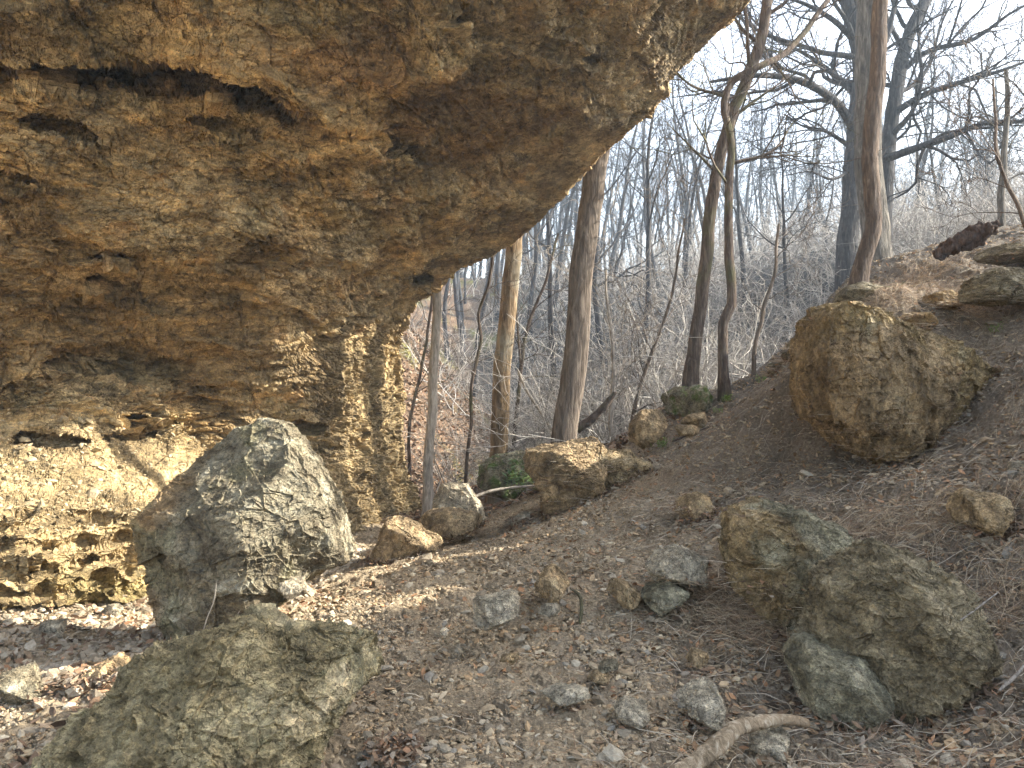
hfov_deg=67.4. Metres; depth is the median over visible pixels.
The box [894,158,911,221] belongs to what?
bare tree
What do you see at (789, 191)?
bare tree
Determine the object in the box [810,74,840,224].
bare tree
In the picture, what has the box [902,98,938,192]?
bare tree
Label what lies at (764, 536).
boulder
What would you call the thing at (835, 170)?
bare tree
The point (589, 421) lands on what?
branch
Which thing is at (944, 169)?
bare tree
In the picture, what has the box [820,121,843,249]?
bare tree
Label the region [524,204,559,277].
bare tree
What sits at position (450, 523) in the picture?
boulder
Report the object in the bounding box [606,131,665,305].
bare tree
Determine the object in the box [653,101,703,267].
bare tree
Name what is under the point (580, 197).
bare tree
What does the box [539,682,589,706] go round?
rock
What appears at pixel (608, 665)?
rock
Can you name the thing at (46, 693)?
branch
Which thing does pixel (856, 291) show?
rock
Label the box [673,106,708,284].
bare tree
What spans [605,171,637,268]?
bare tree
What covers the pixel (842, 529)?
rock
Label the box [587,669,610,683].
rock
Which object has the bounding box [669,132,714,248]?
bare tree
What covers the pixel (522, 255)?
bare tree
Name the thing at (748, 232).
bare tree
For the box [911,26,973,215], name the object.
bare tree
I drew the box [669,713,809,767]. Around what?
branch
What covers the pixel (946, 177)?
bare tree
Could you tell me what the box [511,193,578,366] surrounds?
bare tree
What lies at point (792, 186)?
bare tree
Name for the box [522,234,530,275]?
bare tree
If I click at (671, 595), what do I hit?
rock
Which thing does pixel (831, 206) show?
bare tree
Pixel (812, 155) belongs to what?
bare tree
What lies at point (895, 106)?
oak tree
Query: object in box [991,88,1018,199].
bare tree
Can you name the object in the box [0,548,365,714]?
rubble
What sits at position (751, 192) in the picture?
bare tree
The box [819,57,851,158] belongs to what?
bare tree
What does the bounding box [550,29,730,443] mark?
tree
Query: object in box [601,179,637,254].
bare tree
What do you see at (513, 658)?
rock
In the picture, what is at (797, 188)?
bare tree
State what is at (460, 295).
bare tree
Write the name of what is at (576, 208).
bare tree
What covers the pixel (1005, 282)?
rock
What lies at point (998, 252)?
rock
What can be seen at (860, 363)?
boulder
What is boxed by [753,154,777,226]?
bare tree
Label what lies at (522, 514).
rock
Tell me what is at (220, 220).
rock cliff
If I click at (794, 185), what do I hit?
bare tree
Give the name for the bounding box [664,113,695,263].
bare tree
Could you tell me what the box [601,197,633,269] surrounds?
bare tree
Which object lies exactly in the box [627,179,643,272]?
bare tree
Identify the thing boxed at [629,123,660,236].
bare tree
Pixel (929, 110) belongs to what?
bare tree
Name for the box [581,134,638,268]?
bare tree
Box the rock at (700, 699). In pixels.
[675,676,725,730]
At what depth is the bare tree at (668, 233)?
54.75 m
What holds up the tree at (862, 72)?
on the ground
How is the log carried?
on the ground
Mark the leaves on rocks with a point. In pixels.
(784, 585)
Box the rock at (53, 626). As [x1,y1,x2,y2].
[38,618,67,637]
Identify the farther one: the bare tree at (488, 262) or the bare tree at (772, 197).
the bare tree at (772, 197)
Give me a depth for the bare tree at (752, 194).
55.30 m
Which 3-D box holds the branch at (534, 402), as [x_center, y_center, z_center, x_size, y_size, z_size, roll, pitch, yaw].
[0.387,0.279,12.201,0.616,1.070,0.050,0,0,0]
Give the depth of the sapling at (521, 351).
13.48 m
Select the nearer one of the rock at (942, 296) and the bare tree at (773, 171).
the rock at (942, 296)
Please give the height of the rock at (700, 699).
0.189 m
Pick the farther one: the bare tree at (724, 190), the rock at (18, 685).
the bare tree at (724, 190)
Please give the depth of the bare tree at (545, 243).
46.64 m
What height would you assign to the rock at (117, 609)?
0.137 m
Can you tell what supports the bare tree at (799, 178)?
on the ground
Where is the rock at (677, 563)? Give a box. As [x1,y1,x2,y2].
[645,544,708,588]
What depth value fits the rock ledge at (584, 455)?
8.24 m
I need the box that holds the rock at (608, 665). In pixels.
[598,658,618,673]
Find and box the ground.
[0,223,1023,767]
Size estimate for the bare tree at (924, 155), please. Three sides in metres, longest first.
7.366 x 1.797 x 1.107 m
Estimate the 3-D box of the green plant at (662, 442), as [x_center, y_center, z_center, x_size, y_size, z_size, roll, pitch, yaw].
[1.817,0.711,9.505,0.352,0.148,0.206,0,0,0]
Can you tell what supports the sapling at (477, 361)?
on the ground
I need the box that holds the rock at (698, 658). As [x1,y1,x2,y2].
[686,647,708,668]
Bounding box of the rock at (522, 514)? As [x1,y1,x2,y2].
[506,511,534,526]
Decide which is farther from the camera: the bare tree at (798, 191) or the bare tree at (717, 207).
the bare tree at (717, 207)
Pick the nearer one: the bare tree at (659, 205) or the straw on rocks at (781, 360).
the straw on rocks at (781, 360)
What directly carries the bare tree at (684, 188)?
on the ground
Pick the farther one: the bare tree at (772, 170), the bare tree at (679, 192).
the bare tree at (772, 170)
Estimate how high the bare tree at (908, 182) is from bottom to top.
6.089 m
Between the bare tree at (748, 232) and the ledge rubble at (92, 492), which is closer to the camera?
the ledge rubble at (92, 492)
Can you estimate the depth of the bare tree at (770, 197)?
48.19 m
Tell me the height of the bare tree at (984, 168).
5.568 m
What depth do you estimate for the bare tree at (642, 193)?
50.38 m
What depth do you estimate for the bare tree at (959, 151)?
35.29 m
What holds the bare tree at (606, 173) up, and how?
on the ground
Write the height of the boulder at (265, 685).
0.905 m
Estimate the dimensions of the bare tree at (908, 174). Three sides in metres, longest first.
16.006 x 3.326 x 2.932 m
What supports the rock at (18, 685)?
on the ground
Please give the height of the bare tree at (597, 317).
12.822 m
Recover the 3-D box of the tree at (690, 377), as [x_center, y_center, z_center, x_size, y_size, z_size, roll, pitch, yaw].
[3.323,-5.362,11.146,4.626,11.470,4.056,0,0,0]
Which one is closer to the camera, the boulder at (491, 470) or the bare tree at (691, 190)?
the boulder at (491, 470)
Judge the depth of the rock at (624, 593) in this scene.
4.81 m
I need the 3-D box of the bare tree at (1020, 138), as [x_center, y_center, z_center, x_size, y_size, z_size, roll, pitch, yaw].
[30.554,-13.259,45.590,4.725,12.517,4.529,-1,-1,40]
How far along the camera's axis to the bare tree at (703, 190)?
30.63 m
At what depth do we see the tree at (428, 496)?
10.94 m
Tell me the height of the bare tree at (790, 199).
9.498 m
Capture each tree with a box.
[421,291,441,515]
[442,262,489,359]
[453,273,466,364]
[456,255,501,337]
[459,276,463,316]
[464,267,466,303]
[466,263,476,277]
[471,265,476,287]
[473,262,494,399]
[478,260,482,279]
[479,257,490,355]
[485,237,521,503]
[485,258,489,277]
[494,251,500,318]
[500,248,505,276]
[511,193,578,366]
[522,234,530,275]
[522,238,523,274]
[524,194,575,431]
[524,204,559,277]
[527,184,611,349]
[529,230,533,267]
[530,215,545,280]
[533,191,573,249]
[537,223,547,268]
[538,219,542,272]
[542,208,552,273]
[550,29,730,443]
[551,140,620,300]
[551,232,557,268]
[553,162,621,333]
[553,187,580,238]
[558,116,680,407]
[558,182,579,271]
[563,197,573,271]
[565,196,573,253]
[570,144,627,205]
[574,182,578,239]
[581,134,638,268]
[594,60,707,408]
[598,131,642,271]
[601,128,641,267]
[601,148,632,269]
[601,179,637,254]
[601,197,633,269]
[603,145,629,270]
[603,182,617,256]
[605,100,669,295]
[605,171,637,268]
[606,128,666,269]
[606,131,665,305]
[607,186,645,273]
[608,0,941,386]
[610,103,696,314]
[612,124,676,237]
[618,140,640,270]
[619,122,676,259]
[622,141,676,258]
[627,136,692,270]
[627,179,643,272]
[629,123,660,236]
[640,150,682,239]
[648,54,695,264]
[651,48,725,228]
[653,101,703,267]
[653,139,679,252]
[654,65,716,291]
[654,94,687,257]
[655,98,688,268]
[657,0,975,291]
[662,119,734,236]
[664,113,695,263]
[668,123,700,253]
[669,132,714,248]
[671,0,866,402]
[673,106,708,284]
[674,70,732,324]
[674,132,701,263]
[675,40,778,317]
[690,63,767,256]
[691,125,754,242]
[700,172,736,249]
[708,145,749,242]
[720,148,757,244]
[721,74,837,340]
[721,129,753,261]
[725,81,793,253]
[732,40,813,249]
[733,128,775,243]
[740,125,763,239]
[742,149,763,245]
[745,0,1023,246]
[747,163,766,239]
[750,112,791,207]
[753,124,771,250]
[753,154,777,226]
[756,99,789,233]
[758,139,796,224]
[760,164,780,251]
[763,148,780,221]
[764,146,780,231]
[768,142,823,231]
[774,121,837,232]
[775,148,820,234]
[778,162,801,254]
[779,143,806,231]
[780,99,808,225]
[784,89,835,241]
[785,161,825,212]
[794,134,822,221]
[797,133,823,247]
[798,103,829,226]
[801,81,849,201]
[805,97,843,244]
[809,119,845,238]
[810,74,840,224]
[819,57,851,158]
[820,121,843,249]
[822,160,840,214]
[823,160,841,236]
[824,180,839,227]
[826,92,913,215]
[829,34,850,131]
[848,0,888,284]
[853,0,893,261]
[882,99,908,133]
[883,25,987,235]
[886,0,985,222]
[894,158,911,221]
[895,45,972,236]
[896,146,914,212]
[901,114,964,205]
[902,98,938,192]
[902,107,935,206]
[905,159,914,209]
[909,127,963,204]
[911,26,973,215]
[911,121,948,186]
[912,133,960,223]
[916,63,1001,209]
[919,100,939,236]
[929,95,991,210]
[937,79,1013,198]
[946,113,980,226]
[948,50,1023,186]
[949,109,1009,205]
[951,139,979,199]
[959,80,1023,216]
[959,122,998,201]
[963,111,1023,183]
[968,59,1020,206]
[989,61,1023,171]
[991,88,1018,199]
[1009,81,1023,146]
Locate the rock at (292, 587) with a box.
[277,575,309,599]
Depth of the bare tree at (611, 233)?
65.33 m
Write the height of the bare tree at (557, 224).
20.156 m
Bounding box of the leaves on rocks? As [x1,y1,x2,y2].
[504,251,1023,620]
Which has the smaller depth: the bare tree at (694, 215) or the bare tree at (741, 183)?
the bare tree at (741, 183)
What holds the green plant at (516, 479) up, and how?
on the ground
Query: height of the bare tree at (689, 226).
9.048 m
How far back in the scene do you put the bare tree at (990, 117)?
39.50 m
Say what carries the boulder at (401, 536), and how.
on the ground
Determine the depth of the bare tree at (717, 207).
73.73 m
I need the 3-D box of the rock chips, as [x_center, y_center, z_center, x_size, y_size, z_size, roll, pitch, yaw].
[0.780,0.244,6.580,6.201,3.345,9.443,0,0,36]
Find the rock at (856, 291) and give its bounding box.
[832,281,885,302]
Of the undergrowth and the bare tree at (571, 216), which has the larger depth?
the bare tree at (571, 216)
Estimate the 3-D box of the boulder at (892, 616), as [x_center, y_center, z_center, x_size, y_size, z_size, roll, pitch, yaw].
[1.911,1.259,3.952,0.946,0.827,1.027,0,0,0]
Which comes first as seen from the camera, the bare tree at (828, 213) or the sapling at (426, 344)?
the sapling at (426, 344)
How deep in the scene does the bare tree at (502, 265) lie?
53.61 m
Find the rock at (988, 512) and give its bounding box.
[946,488,1014,536]
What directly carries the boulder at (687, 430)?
on the ground
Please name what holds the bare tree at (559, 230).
on the ground
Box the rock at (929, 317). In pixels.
[899,312,938,331]
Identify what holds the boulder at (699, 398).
on the ground
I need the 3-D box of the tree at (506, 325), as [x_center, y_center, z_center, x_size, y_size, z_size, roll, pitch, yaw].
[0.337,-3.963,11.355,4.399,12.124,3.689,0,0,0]
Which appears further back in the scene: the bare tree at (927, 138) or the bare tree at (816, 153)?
the bare tree at (816, 153)
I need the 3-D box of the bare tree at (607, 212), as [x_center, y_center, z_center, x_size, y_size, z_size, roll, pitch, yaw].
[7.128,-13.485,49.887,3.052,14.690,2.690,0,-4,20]
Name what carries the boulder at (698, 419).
on the ground
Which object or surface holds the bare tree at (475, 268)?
on the ground
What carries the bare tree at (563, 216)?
on the ground
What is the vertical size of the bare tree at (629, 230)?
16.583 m
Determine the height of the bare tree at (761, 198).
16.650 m
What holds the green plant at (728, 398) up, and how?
on the ground
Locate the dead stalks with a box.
[565,259,1023,767]
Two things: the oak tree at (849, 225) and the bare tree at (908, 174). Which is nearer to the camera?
the oak tree at (849, 225)
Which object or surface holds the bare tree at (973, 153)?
on the ground
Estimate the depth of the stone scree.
4.31 m
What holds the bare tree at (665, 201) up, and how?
on the ground
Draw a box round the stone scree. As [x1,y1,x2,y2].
[0,231,1023,767]
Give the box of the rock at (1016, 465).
[1006,460,1023,473]
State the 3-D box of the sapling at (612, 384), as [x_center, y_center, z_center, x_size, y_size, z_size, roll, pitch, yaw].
[1.445,-1.019,11.921,2.550,3.960,3.448,0,0,42]
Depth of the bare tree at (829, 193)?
67.53 m
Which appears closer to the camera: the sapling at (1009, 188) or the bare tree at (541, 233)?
the sapling at (1009, 188)
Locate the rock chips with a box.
[3,266,1023,767]
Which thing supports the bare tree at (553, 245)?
on the ground
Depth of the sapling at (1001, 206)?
12.01 m
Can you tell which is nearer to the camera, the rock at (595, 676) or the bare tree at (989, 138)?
the rock at (595, 676)
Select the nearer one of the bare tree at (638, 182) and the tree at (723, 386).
the tree at (723, 386)
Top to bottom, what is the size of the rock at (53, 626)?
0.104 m
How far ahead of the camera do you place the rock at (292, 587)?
4.96 m
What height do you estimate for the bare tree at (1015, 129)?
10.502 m
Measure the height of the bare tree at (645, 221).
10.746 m
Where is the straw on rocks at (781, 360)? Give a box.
[499,252,1022,623]
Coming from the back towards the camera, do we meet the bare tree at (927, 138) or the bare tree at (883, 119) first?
the bare tree at (883, 119)
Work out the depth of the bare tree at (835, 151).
53.68 m
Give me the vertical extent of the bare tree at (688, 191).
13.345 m
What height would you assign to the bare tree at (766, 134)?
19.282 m
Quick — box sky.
[463,0,1023,277]
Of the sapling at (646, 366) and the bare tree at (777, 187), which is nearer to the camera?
the sapling at (646, 366)
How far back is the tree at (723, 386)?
10.56 m
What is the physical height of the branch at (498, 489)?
0.147 m
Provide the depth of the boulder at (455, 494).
9.50 m
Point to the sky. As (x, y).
(833, 33)
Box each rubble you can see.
[0,405,210,535]
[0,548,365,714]
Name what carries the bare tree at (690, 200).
on the ground
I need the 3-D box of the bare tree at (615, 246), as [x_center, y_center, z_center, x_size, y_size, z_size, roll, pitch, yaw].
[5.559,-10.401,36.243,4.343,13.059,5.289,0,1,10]
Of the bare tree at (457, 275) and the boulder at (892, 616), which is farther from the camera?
the bare tree at (457, 275)
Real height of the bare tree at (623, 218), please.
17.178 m
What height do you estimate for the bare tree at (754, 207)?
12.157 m
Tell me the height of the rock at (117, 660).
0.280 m
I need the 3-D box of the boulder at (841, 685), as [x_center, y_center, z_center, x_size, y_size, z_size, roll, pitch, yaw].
[1.577,1.433,3.722,0.434,0.336,0.632,0,0,0]
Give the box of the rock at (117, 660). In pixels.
[76,652,130,684]
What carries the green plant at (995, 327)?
on the ground
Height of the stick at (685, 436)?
0.494 m
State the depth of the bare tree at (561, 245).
33.61 m
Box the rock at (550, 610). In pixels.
[538,603,560,617]
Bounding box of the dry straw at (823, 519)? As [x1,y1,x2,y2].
[77,237,1023,767]
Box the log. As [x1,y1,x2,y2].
[932,220,1000,260]
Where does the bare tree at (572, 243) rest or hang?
on the ground
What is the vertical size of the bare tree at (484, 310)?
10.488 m
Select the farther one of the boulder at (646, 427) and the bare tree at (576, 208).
the bare tree at (576, 208)
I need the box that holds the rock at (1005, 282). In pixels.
[957,267,1023,306]
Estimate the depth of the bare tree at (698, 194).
32.91 m
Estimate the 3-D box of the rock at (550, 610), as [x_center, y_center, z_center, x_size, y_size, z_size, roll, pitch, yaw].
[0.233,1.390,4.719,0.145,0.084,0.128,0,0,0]
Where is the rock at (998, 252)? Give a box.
[973,242,1023,265]
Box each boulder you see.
[31,603,384,767]
[129,418,355,639]
[368,515,442,564]
[417,507,481,540]
[432,481,485,524]
[477,449,531,500]
[628,409,667,449]
[660,384,714,416]
[674,424,699,437]
[680,411,707,427]
[718,496,854,636]
[781,631,894,729]
[786,537,1004,723]
[787,300,1002,463]
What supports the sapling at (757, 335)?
on the ground
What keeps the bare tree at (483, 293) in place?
on the ground
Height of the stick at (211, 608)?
0.311 m
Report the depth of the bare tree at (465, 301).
38.95 m
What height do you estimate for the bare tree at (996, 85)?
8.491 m
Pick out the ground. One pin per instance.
(544, 723)
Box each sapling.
[403,266,485,478]
[463,248,536,482]
[481,210,621,450]
[513,173,715,440]
[596,107,749,430]
[736,179,858,376]
[898,9,1023,236]
[915,19,1023,227]
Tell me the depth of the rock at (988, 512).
4.66 m
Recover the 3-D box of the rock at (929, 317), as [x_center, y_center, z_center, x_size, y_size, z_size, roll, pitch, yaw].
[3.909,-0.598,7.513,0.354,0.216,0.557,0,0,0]
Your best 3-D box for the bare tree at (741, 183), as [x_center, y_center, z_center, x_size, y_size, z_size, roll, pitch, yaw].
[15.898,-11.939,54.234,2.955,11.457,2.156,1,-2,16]
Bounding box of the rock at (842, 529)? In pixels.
[827,521,851,538]
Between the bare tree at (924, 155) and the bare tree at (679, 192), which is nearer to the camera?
the bare tree at (924, 155)
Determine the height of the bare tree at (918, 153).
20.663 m
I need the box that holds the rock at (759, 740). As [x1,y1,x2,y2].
[748,726,790,763]
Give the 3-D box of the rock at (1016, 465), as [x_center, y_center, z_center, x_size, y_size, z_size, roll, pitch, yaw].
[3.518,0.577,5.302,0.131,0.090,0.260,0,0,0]
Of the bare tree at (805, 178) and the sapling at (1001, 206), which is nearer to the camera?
the sapling at (1001, 206)
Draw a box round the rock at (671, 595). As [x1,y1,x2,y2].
[641,580,689,616]
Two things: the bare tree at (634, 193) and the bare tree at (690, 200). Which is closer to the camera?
the bare tree at (690, 200)
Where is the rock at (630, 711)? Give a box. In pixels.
[613,695,649,728]
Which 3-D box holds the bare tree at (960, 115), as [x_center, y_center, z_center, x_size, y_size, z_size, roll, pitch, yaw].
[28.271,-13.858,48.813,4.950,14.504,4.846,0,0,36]
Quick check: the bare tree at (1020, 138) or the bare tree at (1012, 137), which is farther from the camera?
the bare tree at (1012, 137)
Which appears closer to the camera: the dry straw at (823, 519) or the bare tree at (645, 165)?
the dry straw at (823, 519)
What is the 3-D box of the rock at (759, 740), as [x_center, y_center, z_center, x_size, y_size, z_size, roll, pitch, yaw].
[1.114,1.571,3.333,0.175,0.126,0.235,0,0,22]
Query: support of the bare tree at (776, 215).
on the ground
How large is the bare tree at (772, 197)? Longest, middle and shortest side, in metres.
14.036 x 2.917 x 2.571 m
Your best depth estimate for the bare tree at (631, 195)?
45.76 m
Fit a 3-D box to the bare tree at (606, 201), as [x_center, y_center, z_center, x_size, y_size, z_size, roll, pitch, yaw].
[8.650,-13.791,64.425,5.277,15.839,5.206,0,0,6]
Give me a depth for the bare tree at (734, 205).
42.70 m
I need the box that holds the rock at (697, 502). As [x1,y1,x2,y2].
[673,491,714,520]
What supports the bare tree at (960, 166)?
on the ground
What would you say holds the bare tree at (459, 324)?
on the ground
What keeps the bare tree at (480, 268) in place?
on the ground
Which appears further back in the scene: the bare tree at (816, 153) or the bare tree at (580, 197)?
the bare tree at (580, 197)
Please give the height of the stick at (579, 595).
0.176 m
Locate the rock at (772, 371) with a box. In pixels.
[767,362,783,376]
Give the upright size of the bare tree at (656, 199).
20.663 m
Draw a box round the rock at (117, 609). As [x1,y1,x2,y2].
[98,603,123,616]
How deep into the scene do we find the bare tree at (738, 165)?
68.15 m
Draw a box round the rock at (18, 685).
[0,661,42,704]
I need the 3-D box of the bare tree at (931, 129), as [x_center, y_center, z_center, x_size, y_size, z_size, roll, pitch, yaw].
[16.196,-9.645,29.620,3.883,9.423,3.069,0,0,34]
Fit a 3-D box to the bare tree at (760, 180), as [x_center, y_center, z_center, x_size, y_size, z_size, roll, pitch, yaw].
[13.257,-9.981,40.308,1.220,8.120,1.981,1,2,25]
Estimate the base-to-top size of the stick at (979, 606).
0.071 m
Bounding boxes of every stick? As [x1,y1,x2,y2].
[203,583,216,629]
[569,587,583,623]
[672,426,710,441]
[960,592,997,620]
[998,664,1023,691]
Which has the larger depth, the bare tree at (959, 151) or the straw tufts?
the bare tree at (959, 151)
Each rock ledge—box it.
[523,436,608,519]
[597,448,653,491]
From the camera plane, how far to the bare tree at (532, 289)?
32.90 m
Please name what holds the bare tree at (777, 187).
on the ground
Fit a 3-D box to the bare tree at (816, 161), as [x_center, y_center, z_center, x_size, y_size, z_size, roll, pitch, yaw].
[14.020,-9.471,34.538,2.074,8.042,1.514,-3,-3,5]
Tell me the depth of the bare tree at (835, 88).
34.51 m
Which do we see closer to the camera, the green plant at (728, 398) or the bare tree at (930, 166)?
the green plant at (728, 398)
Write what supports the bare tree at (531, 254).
on the ground
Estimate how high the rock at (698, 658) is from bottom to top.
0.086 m
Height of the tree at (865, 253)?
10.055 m
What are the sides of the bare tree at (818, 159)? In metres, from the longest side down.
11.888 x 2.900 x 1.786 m
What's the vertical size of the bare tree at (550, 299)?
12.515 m
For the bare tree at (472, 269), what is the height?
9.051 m
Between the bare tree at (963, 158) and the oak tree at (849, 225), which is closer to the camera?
the oak tree at (849, 225)
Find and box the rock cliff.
[0,0,750,610]
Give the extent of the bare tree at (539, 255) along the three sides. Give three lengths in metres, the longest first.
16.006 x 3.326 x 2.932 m
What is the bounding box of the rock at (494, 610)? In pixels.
[472,589,519,630]
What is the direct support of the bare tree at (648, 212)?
on the ground
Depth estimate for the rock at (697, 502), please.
6.28 m
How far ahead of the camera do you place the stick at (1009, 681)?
3.38 m
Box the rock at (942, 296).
[922,289,963,309]
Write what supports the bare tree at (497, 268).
on the ground
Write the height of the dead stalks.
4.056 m
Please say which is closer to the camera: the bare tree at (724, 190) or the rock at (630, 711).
the rock at (630, 711)
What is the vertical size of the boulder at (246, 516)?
1.540 m
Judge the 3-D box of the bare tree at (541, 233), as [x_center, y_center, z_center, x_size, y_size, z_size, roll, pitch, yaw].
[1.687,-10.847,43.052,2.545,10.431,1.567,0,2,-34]
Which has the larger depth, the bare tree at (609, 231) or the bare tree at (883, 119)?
the bare tree at (609, 231)
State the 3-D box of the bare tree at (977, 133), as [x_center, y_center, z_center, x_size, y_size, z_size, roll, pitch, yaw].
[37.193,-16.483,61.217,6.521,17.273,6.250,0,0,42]
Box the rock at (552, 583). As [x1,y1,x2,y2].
[534,563,570,602]
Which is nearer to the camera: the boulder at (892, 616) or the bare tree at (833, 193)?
the boulder at (892, 616)
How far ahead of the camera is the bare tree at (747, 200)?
44.17 m
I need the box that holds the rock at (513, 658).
[499,652,519,663]
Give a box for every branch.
[0,690,57,705]
[476,485,534,497]
[517,368,551,430]
[578,391,616,432]
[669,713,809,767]
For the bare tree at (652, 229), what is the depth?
49.02 m
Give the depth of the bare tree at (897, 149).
55.42 m
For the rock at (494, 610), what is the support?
on the ground
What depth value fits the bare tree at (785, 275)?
20.52 m
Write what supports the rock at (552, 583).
on the ground
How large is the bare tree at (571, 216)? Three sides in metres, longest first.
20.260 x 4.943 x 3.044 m
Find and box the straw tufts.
[598,251,1023,674]
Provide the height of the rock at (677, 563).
0.286 m
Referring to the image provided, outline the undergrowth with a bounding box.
[397,123,1023,508]
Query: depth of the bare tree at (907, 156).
63.87 m
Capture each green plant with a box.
[502,459,537,492]
[650,436,673,446]
[722,394,733,400]
[985,321,1003,331]
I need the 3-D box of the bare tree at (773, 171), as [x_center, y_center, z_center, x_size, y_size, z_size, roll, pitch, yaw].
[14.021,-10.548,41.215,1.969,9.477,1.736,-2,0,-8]
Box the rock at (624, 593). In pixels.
[607,577,640,609]
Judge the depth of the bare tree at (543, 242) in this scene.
56.01 m
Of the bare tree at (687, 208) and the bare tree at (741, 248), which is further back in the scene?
the bare tree at (687, 208)
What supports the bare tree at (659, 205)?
on the ground
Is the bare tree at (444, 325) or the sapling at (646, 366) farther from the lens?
the bare tree at (444, 325)

